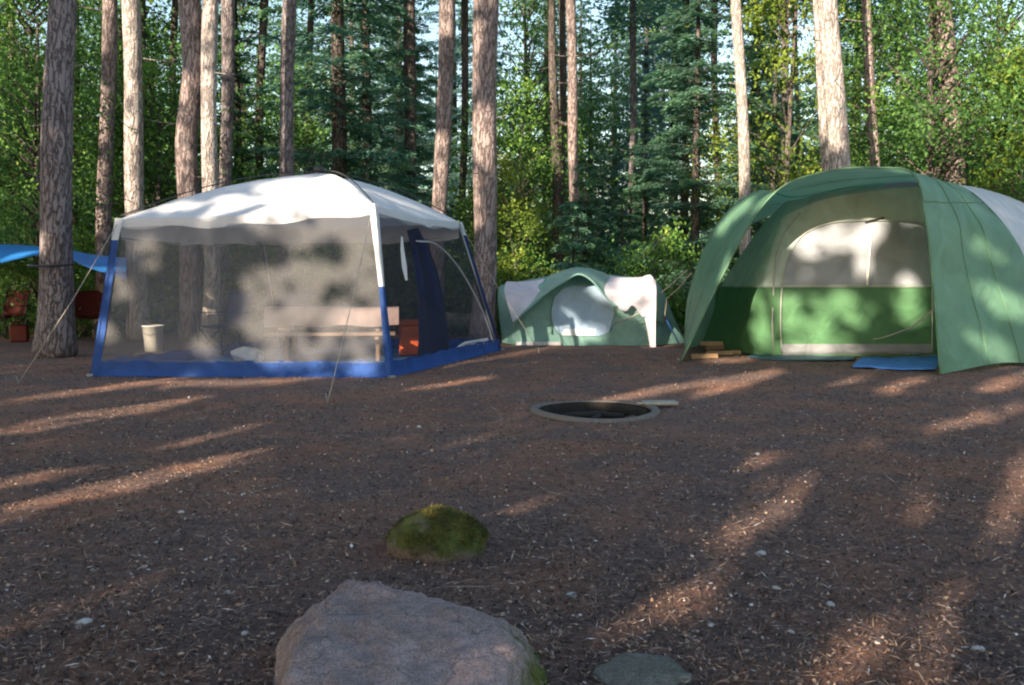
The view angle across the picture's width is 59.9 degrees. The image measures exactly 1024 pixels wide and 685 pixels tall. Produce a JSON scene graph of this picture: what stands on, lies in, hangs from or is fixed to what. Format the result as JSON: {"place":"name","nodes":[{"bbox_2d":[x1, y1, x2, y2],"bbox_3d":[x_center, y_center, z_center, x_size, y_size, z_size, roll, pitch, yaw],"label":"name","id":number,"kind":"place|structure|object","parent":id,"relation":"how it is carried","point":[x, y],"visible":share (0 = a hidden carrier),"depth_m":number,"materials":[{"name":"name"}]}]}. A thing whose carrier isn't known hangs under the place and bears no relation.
{"place":"outdoors","nodes":[
{"label":"outdoors","id":0,"kind":"place"},
{"bbox_2d":[0,288,1023,684],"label":"ground","id":1,"kind":"structure","parent":0,"point":[342,404],"depth_m":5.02,"materials":[{"name":"soil"}]},
{"bbox_2d":[0,290,30,337],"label":"camp chair","id":2,"kind":"object","parent":1,"relation":"on","point":[9,311],"visible":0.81,"depth_m":17.61,"materials":[{"name":"red fabric"}]},
{"bbox_2d":[0,0,116,316],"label":"leafy tree","id":3,"kind":"object","parent":1,"relation":"on","point":[13,83],"visible":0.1,"depth_m":21.07,"materials":[{"name":"green plant"}]},
{"bbox_2d":[0,0,120,324],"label":"leafy tree","id":4,"kind":"object","parent":1,"relation":"on","point":[16,122],"visible":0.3,"depth_m":18.26,"materials":[{"name":"green plant"}]},
{"bbox_2d":[18,0,105,358],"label":"pine tree","id":5,"kind":"object","parent":1,"relation":"on","point":[56,292],"visible":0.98,"depth_m":13.02,"materials":[{"name":"brown plant"}]},
{"bbox_2d":[74,290,111,339],"bbox_3d":[-8.038,-0.527,16.980,0.680,0.924,0.721,-2,5,-29],"label":"camp chair","id":6,"kind":"object","parent":1,"relation":"on","point":[87,302],"visible":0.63,"depth_m":17.16,"materials":[{"name":"red fabric"}]},
{"bbox_2d":[77,0,122,337],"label":"pine tree","id":7,"kind":"object","parent":1,"relation":"on","point":[109,63],"visible":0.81,"depth_m":17.17,"materials":[{"name":"brown plant"}]},
{"bbox_2d":[30,240,178,335],"bbox_3d":[-8.496,-0.737,18.802,3.308,3.509,3.731,-1,5,-15],"label":"shrub","id":8,"kind":"object","parent":1,"relation":"on","point":[121,308],"visible":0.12,"depth_m":18.54,"materials":[{"name":"green plant"}]},
{"bbox_2d":[0,0,237,320],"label":"leafy tree","id":9,"kind":"object","parent":1,"relation":"on","point":[34,136],"visible":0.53,"depth_m":17.31,"materials":[{"name":"green plant"}]},
{"bbox_2d":[0,0,268,303],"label":"leafy tree","id":10,"kind":"object","parent":1,"relation":"on","point":[154,28],"visible":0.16,"depth_m":21.33,"materials":[{"name":"green plant"}]},
{"bbox_2d":[121,0,170,339],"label":"pine tree","id":11,"kind":"object","parent":1,"relation":"on","point":[139,313],"visible":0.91,"depth_m":16.68,"materials":[{"name":"brown plant"}]},
{"bbox_2d":[0,244,128,339],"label":"blue tarp","id":12,"kind":"object","parent":11,"relation":"hanging from","point":[10,252],"visible":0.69,"depth_m":14.74,"materials":[{"name":"blue plastic"}]},
{"bbox_2d":[19,44,273,336],"bbox_3d":[-7.365,-2.979,18.633,5.319,6.586,5.212,0,4,3],"label":"leafy tree","id":13,"kind":"object","parent":1,"relation":"on","point":[155,194],"visible":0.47,"depth_m":18.29,"materials":[{"name":"green plant"}]},
{"bbox_2d":[134,325,167,355],"bbox_3d":[-5.017,0.002,12.438,0.400,0.490,0.350,0,4,0],"label":"bucket","id":14,"kind":"object","parent":1,"relation":"on","point":[153,338],"visible":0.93,"depth_m":12.33,"materials":[{"name":"white plastic"}]},
{"bbox_2d":[79,1,264,304],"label":"leafy tree","id":15,"kind":"object","parent":1,"relation":"on","point":[156,47],"visible":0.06,"depth_m":24.28,"materials":[{"name":"green plant"}]},
{"bbox_2d":[140,0,223,341],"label":"pine tree","id":16,"kind":"object","parent":1,"relation":"on","point":[187,126],"visible":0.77,"depth_m":16.00,"materials":[{"name":"brown plant"}]},
{"bbox_2d":[199,0,227,342],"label":"pine tree","id":17,"kind":"object","parent":1,"relation":"on","point":[209,145],"visible":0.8,"depth_m":15.85,"materials":[{"name":"brown plant"}]},
{"bbox_2d":[153,0,276,199],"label":"pine tree","id":18,"kind":"object","parent":1,"relation":"on","point":[174,28],"visible":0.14,"depth_m":23.38,"materials":[{"name":"brown plant"}]},
{"bbox_2d":[164,243,268,331],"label":"conifer sapling","id":19,"kind":"object","parent":1,"relation":"on","point":[232,264],"visible":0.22,"depth_m":18.75,"materials":[{"name":"green plant"}]},
{"bbox_2d":[219,0,244,331],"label":"pine tree","id":20,"kind":"object","parent":1,"relation":"on","point":[228,47],"visible":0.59,"depth_m":18.11,"materials":[{"name":"brown plant"}]},
{"bbox_2d":[197,0,279,288],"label":"conifer tree","id":21,"kind":"object","parent":1,"relation":"on","point":[244,77],"visible":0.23,"depth_m":24.73,"materials":[{"name":"green plant"}]},
{"bbox_2d":[146,0,375,270],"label":"leafy tree","id":22,"kind":"object","parent":1,"relation":"on","point":[242,10],"visible":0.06,"depth_m":36.97,"materials":[{"name":"green plant"}]},
{"bbox_2d":[230,244,317,318],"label":"shrub","id":23,"kind":"object","parent":1,"relation":"on","point":[249,270],"visible":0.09,"depth_m":23.23,"materials":[{"name":"green plant"}]},
{"bbox_2d":[16,166,539,402],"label":"screen house","id":24,"kind":"structure","parent":1,"relation":"on","point":[318,207],"depth_m":11.65,"materials":[{"name":"white fabric"}]},
{"bbox_2d":[233,0,330,273],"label":"conifer tree","id":25,"kind":"object","parent":1,"relation":"on","point":[298,41],"visible":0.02,"depth_m":40.99,"materials":[{"name":"green plant"}]},
{"bbox_2d":[272,0,300,331],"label":"pine tree","id":26,"kind":"object","parent":1,"relation":"on","point":[288,45],"visible":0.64,"depth_m":17.60,"materials":[{"name":"brown plant"}]},
{"bbox_2d":[238,0,348,317],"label":"pine tree","id":27,"kind":"object","parent":1,"relation":"on","point":[264,4],"visible":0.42,"depth_m":24.40,"materials":[{"name":"brown plant"}]},
{"bbox_2d":[220,243,397,336],"bbox_3d":[-4.098,-1.246,18.945,3.868,3.485,4.626,2,5,26],"label":"shrub","id":28,"kind":"object","parent":1,"relation":"on","point":[306,270],"visible":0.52,"depth_m":18.41,"materials":[{"name":"green plant"}]},
{"bbox_2d":[185,347,450,361],"bbox_3d":[-2.656,0.233,12.688,3.478,0.012,4.984,1,5,18],"label":"groundsheet","id":29,"kind":"object","parent":1,"relation":"on","point":[307,354],"visible":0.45,"depth_m":13.20,"materials":[{"name":"white fabric"}]},
{"bbox_2d":[193,292,254,355],"bbox_3d":[-4.305,-0.288,13.384,0.680,0.924,0.721,3,5,34],"label":"camp chair","id":30,"kind":"object","parent":29,"relation":"on","point":[237,311],"visible":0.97,"depth_m":13.54,"materials":[{"name":"grey fabric"}]},
{"bbox_2d":[276,291,320,351],"bbox_3d":[-3.381,-0.343,14.089,0.680,0.924,0.721,-2,5,-23],"label":"camp chair","id":31,"kind":"object","parent":29,"relation":"on","point":[295,298],"visible":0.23,"depth_m":14.33,"materials":[{"name":"beige fabric"}]},
{"bbox_2d":[263,325,395,360],"bbox_3d":[-2.550,-0.103,12.780,1.750,0.789,1.610,-1,4,-7],"label":"picnic table","id":32,"kind":"object","parent":29,"relation":"on","point":[292,332],"visible":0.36,"depth_m":12.32,"materials":[{"name":"brown wood"}]},
{"bbox_2d":[264,306,398,327],"bbox_3d":[-2.549,-0.379,12.754,1.840,0.270,0.889,-1,4,-7],"label":"tablecloth","id":33,"kind":"object","parent":32,"relation":"on","point":[323,316],"visible":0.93,"depth_m":12.35,"materials":[{"name":"beige fabric"}]},
{"bbox_2d":[397,319,418,355],"bbox_3d":[-1.514,-0.078,13.275,0.418,0.520,0.336,-1,5,-11],"label":"cooler","id":34,"kind":"object","parent":29,"relation":"on","point":[408,331],"visible":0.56,"depth_m":13.12,"materials":[{"name":"orange plastic"}]},
{"bbox_2d":[218,49,421,316],"bbox_3d":[-5.304,-3.852,23.572,5.448,7.742,5.338,-4,6,-42],"label":"leafy tree","id":35,"kind":"object","parent":1,"relation":"on","point":[305,138],"visible":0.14,"depth_m":23.00,"materials":[{"name":"green plant"}]},
{"bbox_2d":[229,0,430,325],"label":"conifer tree","id":36,"kind":"object","parent":1,"relation":"on","point":[336,104],"visible":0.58,"depth_m":19.98,"materials":[{"name":"green plant"}]},
{"bbox_2d":[0,292,684,338],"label":"ground cover","id":37,"kind":"object","parent":1,"relation":"on","point":[225,332],"visible":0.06,"depth_m":18.20,"materials":[{"name":"green plant"}]},
{"bbox_2d":[313,0,396,298],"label":"conifer tree","id":38,"kind":"object","parent":1,"relation":"on","point":[351,42],"visible":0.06,"depth_m":35.09,"materials":[{"name":"green plant"}]},
{"bbox_2d":[302,0,432,305],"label":"conifer tree","id":39,"kind":"object","parent":1,"relation":"on","point":[366,104],"visible":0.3,"depth_m":22.43,"materials":[{"name":"green plant"}]},
{"bbox_2d":[306,243,429,329],"bbox_3d":[-3.090,-1.232,19.890,3.312,3.189,3.962,0,4,-4],"label":"shrub","id":40,"kind":"object","parent":1,"relation":"on","point":[370,264],"visible":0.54,"depth_m":19.81,"materials":[{"name":"green plant"}]},
{"bbox_2d":[359,2,447,293],"bbox_3d":[-4.452,-8.717,34.369,4.329,14.954,4.005,3,5,31],"label":"conifer tree","id":41,"kind":"object","parent":1,"relation":"on","point":[396,112],"visible":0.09,"depth_m":34.37,"materials":[{"name":"green plant"}]},
{"bbox_2d":[358,0,456,266],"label":"conifer tree","id":42,"kind":"object","parent":1,"relation":"on","point":[429,43],"visible":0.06,"depth_m":39.31,"materials":[{"name":"green plant"}]},
{"bbox_2d":[273,579,548,684],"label":"boulder","id":43,"kind":"object","parent":1,"relation":"on","point":[350,632],"visible":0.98,"depth_m":2.60,"materials":[{"name":"grey stone"}]},
{"bbox_2d":[350,0,473,308],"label":"conifer tree","id":44,"kind":"object","parent":1,"relation":"on","point":[428,155],"visible":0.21,"depth_m":24.67,"materials":[{"name":"green plant"}]},
{"bbox_2d":[390,0,438,318],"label":"pine tree","id":45,"kind":"object","parent":1,"relation":"on","point":[409,41],"visible":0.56,"depth_m":23.42,"materials":[{"name":"brown plant"}]},
{"bbox_2d":[376,60,455,309],"bbox_3d":[-3.549,-5.544,30.465,3.923,9.200,3.601,-3,5,-36],"label":"conifer tree","id":46,"kind":"object","parent":1,"relation":"on","point":[429,145],"visible":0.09,"depth_m":30.18,"materials":[{"name":"green plant"}]},
{"bbox_2d":[384,503,490,563],"bbox_3d":[-0.337,0.866,4.034,0.489,0.246,0.458,0,4,0],"label":"mossy rock","id":47,"kind":"object","parent":1,"relation":"on","point":[437,533],"visible":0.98,"depth_m":3.90,"materials":[{"name":"stone"}]},
{"bbox_2d":[430,0,465,303],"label":"pine tree","id":48,"kind":"object","parent":1,"relation":"on","point":[444,100],"visible":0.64,"depth_m":16.81,"materials":[{"name":"brown plant"}]},
{"bbox_2d":[419,0,501,290],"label":"conifer tree","id":49,"kind":"object","parent":1,"relation":"on","point":[454,104],"visible":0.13,"depth_m":41.01,"materials":[{"name":"green plant"}]},
{"bbox_2d":[403,247,522,336],"bbox_3d":[-0.724,-0.570,18.015,3.316,2.806,2.940,-2,5,-19],"label":"shrub","id":50,"kind":"object","parent":1,"relation":"on","point":[464,298],"visible":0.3,"depth_m":18.04,"materials":[{"name":"green plant"}]},
{"bbox_2d":[385,194,550,324],"bbox_3d":[-0.945,-1.696,22.529,4.081,4.064,4.882,3,5,35],"label":"shrub","id":51,"kind":"object","parent":1,"relation":"on","point":[469,218],"visible":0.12,"depth_m":22.05,"materials":[{"name":"green plant"}]},
{"bbox_2d":[416,0,541,316],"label":"pine tree","id":52,"kind":"object","parent":1,"relation":"on","point":[464,48],"visible":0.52,"depth_m":24.45,"materials":[{"name":"brown plant"}]},
{"bbox_2d":[406,229,562,332],"bbox_3d":[-0.427,-0.739,19.096,4.109,3.371,3.643,4,6,42],"label":"shrub","id":53,"kind":"object","parent":1,"relation":"on","point":[530,251],"visible":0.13,"depth_m":19.02,"materials":[{"name":"green plant"}]},
{"bbox_2d":[427,1,546,275],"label":"conifer tree","id":54,"kind":"object","parent":1,"relation":"on","point":[470,39],"visible":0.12,"depth_m":29.82,"materials":[{"name":"green plant"}]},
{"bbox_2d":[468,0,525,338],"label":"pine tree","id":55,"kind":"object","parent":1,"relation":"on","point":[486,14],"visible":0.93,"depth_m":15.63,"materials":[{"name":"brown plant"}]},
{"bbox_2d":[451,150,555,313],"bbox_3d":[-0.264,-2.463,21.454,2.388,4.695,2.546,1,5,18],"label":"leafy tree","id":56,"kind":"object","parent":1,"relation":"on","point":[504,172],"visible":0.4,"depth_m":21.22,"materials":[{"name":"green plant"}]},
{"bbox_2d":[451,187,572,326],"bbox_3d":[0.346,-1.286,18.665,3.278,3.846,3.229,0,4,1],"label":"shrub","id":57,"kind":"object","parent":1,"relation":"on","point":[524,222],"visible":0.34,"depth_m":18.44,"materials":[{"name":"green plant"}]},
{"bbox_2d":[423,64,610,294],"bbox_3d":[0.173,-3.690,23.453,5.396,7.381,5.288,-1,5,-14],"label":"leafy tree","id":58,"kind":"object","parent":1,"relation":"on","point":[506,143],"visible":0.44,"depth_m":22.88,"materials":[{"name":"green plant"}]},
{"bbox_2d":[422,0,659,266],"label":"leafy tree","id":59,"kind":"object","parent":1,"relation":"on","point":[524,24],"visible":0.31,"depth_m":31.69,"materials":[{"name":"green plant"}]},
{"bbox_2d":[497,0,611,276],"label":"conifer tree","id":60,"kind":"object","parent":1,"relation":"on","point":[543,43],"visible":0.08,"depth_m":37.02,"materials":[{"name":"green plant"}]},
{"bbox_2d":[537,0,581,274],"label":"pine tree","id":61,"kind":"object","parent":1,"relation":"on","point":[554,115],"visible":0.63,"depth_m":22.57,"materials":[{"name":"brown plant"}]},
{"bbox_2d":[547,0,589,258],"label":"pine tree","id":62,"kind":"object","parent":1,"relation":"on","point":[562,71],"visible":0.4,"depth_m":23.07,"materials":[{"name":"brown plant"}]},
{"bbox_2d":[553,0,595,262],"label":"pine tree","id":63,"kind":"object","parent":1,"relation":"on","point":[572,123],"visible":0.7,"depth_m":21.53,"materials":[{"name":"brown plant"}]},
{"bbox_2d":[550,194,601,271],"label":"conifer sapling","id":64,"kind":"object","parent":1,"relation":"on","point":[573,231],"visible":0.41,"depth_m":18.44,"materials":[{"name":"green plant"}]},
{"bbox_2d":[534,0,620,224],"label":"conifer tree","id":65,"kind":"object","parent":1,"relation":"on","point":[583,16],"visible":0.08,"depth_m":42.96,"materials":[{"name":"green plant"}]},
{"bbox_2d":[548,163,625,274],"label":"conifer sapling","id":66,"kind":"object","parent":1,"relation":"on","point":[590,210],"visible":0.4,"depth_m":20.84,"materials":[{"name":"green plant"}]},
{"bbox_2d":[498,267,684,346],"bbox_3d":[1.485,-0.673,16.487,3.480,1.436,3.221,0,4,0],"label":"tent","id":67,"kind":"object","parent":1,"relation":"on","point":[578,306],"visible":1,"depth_m":15.31,"materials":[{"name":"green fabric"}]},
{"bbox_2d":[552,286,614,335],"bbox_3d":[1.228,-0.546,15.330,1.090,0.867,0.115,0,4,-1],"label":"door","id":68,"kind":"structure","parent":67,"relation":"in","point":[575,307],"depth_m":15.28,"materials":[{"name":"white fabric"}]},
{"bbox_2d":[530,400,659,423],"bbox_3d":[0.749,0.729,8.084,1.180,0.294,1.180,0,4,0],"label":"fire ring","id":69,"kind":"object","parent":1,"relation":"on","point":[632,411],"visible":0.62,"depth_m":8.37,"materials":[{"name":"metal"}]},
{"bbox_2d":[564,16,625,268],"bbox_3d":[3.342,-8.229,40.009,4.474,13.113,4.731,1,5,17],"label":"conifer tree","id":70,"kind":"object","parent":1,"relation":"on","point":[590,94],"visible":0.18,"depth_m":39.56,"materials":[{"name":"green plant"}]},
{"bbox_2d":[569,166,626,267],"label":"conifer sapling","id":71,"kind":"object","parent":1,"relation":"on","point":[608,209],"visible":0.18,"depth_m":30.59,"materials":[{"name":"green plant"}]},
{"bbox_2d":[583,0,640,232],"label":"conifer tree","id":72,"kind":"object","parent":1,"relation":"on","point":[617,73],"visible":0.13,"depth_m":43.45,"materials":[{"name":"green plant"}]},
{"bbox_2d":[581,106,650,246],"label":"conifer tree","id":73,"kind":"object","parent":1,"relation":"on","point":[618,134],"visible":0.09,"depth_m":39.33,"materials":[{"name":"green plant"}]},
{"bbox_2d":[592,187,652,275],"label":"conifer sapling","id":74,"kind":"object","parent":1,"relation":"on","point":[618,218],"visible":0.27,"depth_m":23.75,"materials":[{"name":"green plant"}]},
{"bbox_2d":[577,0,691,268],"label":"pine tree","id":75,"kind":"object","parent":1,"relation":"on","point":[631,21],"visible":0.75,"depth_m":29.30,"materials":[{"name":"brown plant"}]},
{"bbox_2d":[602,94,679,290],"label":"conifer tree","id":76,"kind":"object","parent":1,"relation":"on","point":[645,218],"visible":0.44,"depth_m":25.66,"materials":[{"name":"green plant"}]},
{"bbox_2d":[591,653,692,684],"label":"flat stone","id":77,"kind":"object","parent":1,"relation":"on","point":[633,669],"visible":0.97,"depth_m":2.74,"materials":[{"name":"grey stone"}]},
{"bbox_2d":[580,214,720,336],"bbox_3d":[2.724,-0.720,18.029,3.765,3.790,3.338,3,6,37],"label":"shrub","id":78,"kind":"object","parent":1,"relation":"on","point":[656,255],"visible":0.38,"depth_m":18.08,"materials":[{"name":"green plant"}]},
{"bbox_2d":[592,0,708,268],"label":"conifer tree","id":79,"kind":"object","parent":1,"relation":"on","point":[647,50],"visible":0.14,"depth_m":36.34,"materials":[{"name":"green plant"}]},
{"bbox_2d":[578,1,736,244],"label":"leafy tree","id":80,"kind":"object","parent":1,"relation":"on","point":[621,86],"visible":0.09,"depth_m":42.46,"materials":[{"name":"green plant"}]},
{"bbox_2d":[606,1,730,267],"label":"conifer tree","id":81,"kind":"object","parent":1,"relation":"on","point":[652,54],"visible":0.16,"depth_m":32.37,"materials":[{"name":"green plant"}]},
{"bbox_2d":[611,0,738,311],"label":"conifer tree","id":82,"kind":"object","parent":1,"relation":"on","point":[685,138],"visible":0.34,"depth_m":23.57,"materials":[{"name":"green plant"}]},
{"bbox_2d":[607,0,775,301],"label":"conifer tree","id":83,"kind":"object","parent":1,"relation":"on","point":[697,98],"visible":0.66,"depth_m":20.97,"materials":[{"name":"green plant"}]},
{"bbox_2d":[633,0,778,223],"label":"pine tree","id":84,"kind":"object","parent":1,"relation":"on","point":[714,57],"visible":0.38,"depth_m":26.50,"materials":[{"name":"brown plant"}]},
{"bbox_2d":[729,0,757,256],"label":"pine tree","id":85,"kind":"object","parent":1,"relation":"on","point":[745,189],"visible":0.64,"depth_m":19.05,"materials":[{"name":"brown plant"}]},
{"bbox_2d":[700,6,802,267],"bbox_3d":[7.752,-5.744,28.662,4.597,9.905,4.219,0,4,-1],"label":"conifer tree","id":86,"kind":"object","parent":1,"relation":"on","point":[762,97],"visible":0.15,"depth_m":28.25,"materials":[{"name":"green plant"}]},
{"bbox_2d":[701,1,812,266],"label":"conifer tree","id":87,"kind":"object","parent":1,"relation":"on","point":[750,85],"visible":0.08,"depth_m":33.32,"materials":[{"name":"green plant"}]},
{"bbox_2d":[707,0,818,293],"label":"conifer tree","id":88,"kind":"object","parent":1,"relation":"on","point":[796,108],"visible":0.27,"depth_m":22.77,"materials":[{"name":"green plant"}]},
{"bbox_2d":[656,0,892,266],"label":"leafy tree","id":89,"kind":"object","parent":1,"relation":"on","point":[772,12],"visible":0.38,"depth_m":21.03,"materials":[{"name":"green plant"}]},
{"bbox_2d":[747,353,856,360],"bbox_3d":[4.333,0.205,13.237,1.571,0.024,1.465,1,5,18],"label":"groundsheet","id":90,"kind":"object","parent":1,"relation":"on","point":[789,357],"visible":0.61,"depth_m":12.99,"materials":[{"name":"fabric"}]},
{"bbox_2d":[786,0,850,169],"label":"pine tree","id":91,"kind":"object","parent":1,"relation":"on","point":[835,101],"visible":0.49,"depth_m":16.56,"materials":[{"name":"brown plant"}]},
{"bbox_2d":[803,0,863,170],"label":"pine tree","id":92,"kind":"object","parent":1,"relation":"on","point":[824,153],"visible":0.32,"depth_m":17.23,"materials":[{"name":"brown plant"}]},
{"bbox_2d":[661,166,1023,373],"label":"green tent","id":93,"kind":"object","parent":1,"relation":"on","point":[867,261],"visible":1,"depth_m":12.84,"materials":[{"name":"green fabric"}]},
{"bbox_2d":[783,222,931,284],"bbox_3d":[4.983,-1.285,12.838,2.047,0.907,0.205,1,5,11],"label":"tent window","id":94,"kind":"structure","parent":93,"relation":"in","point":[835,254],"depth_m":12.82,"materials":[{"name":"grey fabric"}]},
{"bbox_2d":[794,0,909,171],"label":"conifer tree","id":95,"kind":"object","parent":1,"relation":"on","point":[846,61],"visible":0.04,"depth_m":28.52,"materials":[{"name":"green plant"}]},
{"bbox_2d":[843,0,879,166],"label":"pine tree","id":96,"kind":"object","parent":1,"relation":"on","point":[869,77],"visible":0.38,"depth_m":19.51,"materials":[{"name":"brown plant"}]},
{"bbox_2d":[761,0,977,182],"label":"leafy tree","id":97,"kind":"object","parent":1,"relation":"on","point":[879,52],"visible":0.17,"depth_m":25.23,"materials":[{"name":"green plant"}]},
{"bbox_2d":[852,356,937,369],"bbox_3d":[5.485,0.245,12.607,1.026,0.035,2.780,2,5,27],"label":"door mat","id":98,"kind":"object","parent":1,"relation":"on","point":[911,363],"depth_m":12.10,"materials":[{"name":"blue fabric"}]},
{"bbox_2d":[779,0,1023,202],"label":"leafy tree","id":99,"kind":"object","parent":1,"relation":"on","point":[930,131],"visible":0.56,"depth_m":18.64,"materials":[{"name":"green plant"}]},
{"bbox_2d":[800,0,1023,202],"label":"leafy tree","id":100,"kind":"object","parent":1,"relation":"on","point":[996,51],"visible":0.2,"depth_m":20.03,"materials":[{"name":"green plant"}]},
{"bbox_2d":[849,0,1023,187],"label":"leafy tree","id":101,"kind":"object","parent":1,"relation":"on","point":[957,31],"visible":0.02,"depth_m":30.29,"materials":[{"name":"green plant"}]},
{"bbox_2d":[852,68,1023,198],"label":"leafy tree","id":102,"kind":"object","parent":1,"relation":"on","point":[913,146],"visible":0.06,"depth_m":23.02,"materials":[{"name":"green plant"}]},
{"bbox_2d":[928,0,965,185],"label":"pine tree","id":103,"kind":"object","parent":1,"relation":"on","point":[954,71],"visible":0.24,"depth_m":19.44,"materials":[{"name":"brown plant"}]},
{"bbox_2d":[943,29,1023,201],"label":"leafy tree","id":104,"kind":"object","parent":1,"relation":"on","point":[999,171],"visible":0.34,"depth_m":19.00,"materials":[{"name":"green plant"}]},
{"bbox_2d":[0,0,1023,268],"label":"sky","id":105,"kind":"structure","parent":0,"point":[432,36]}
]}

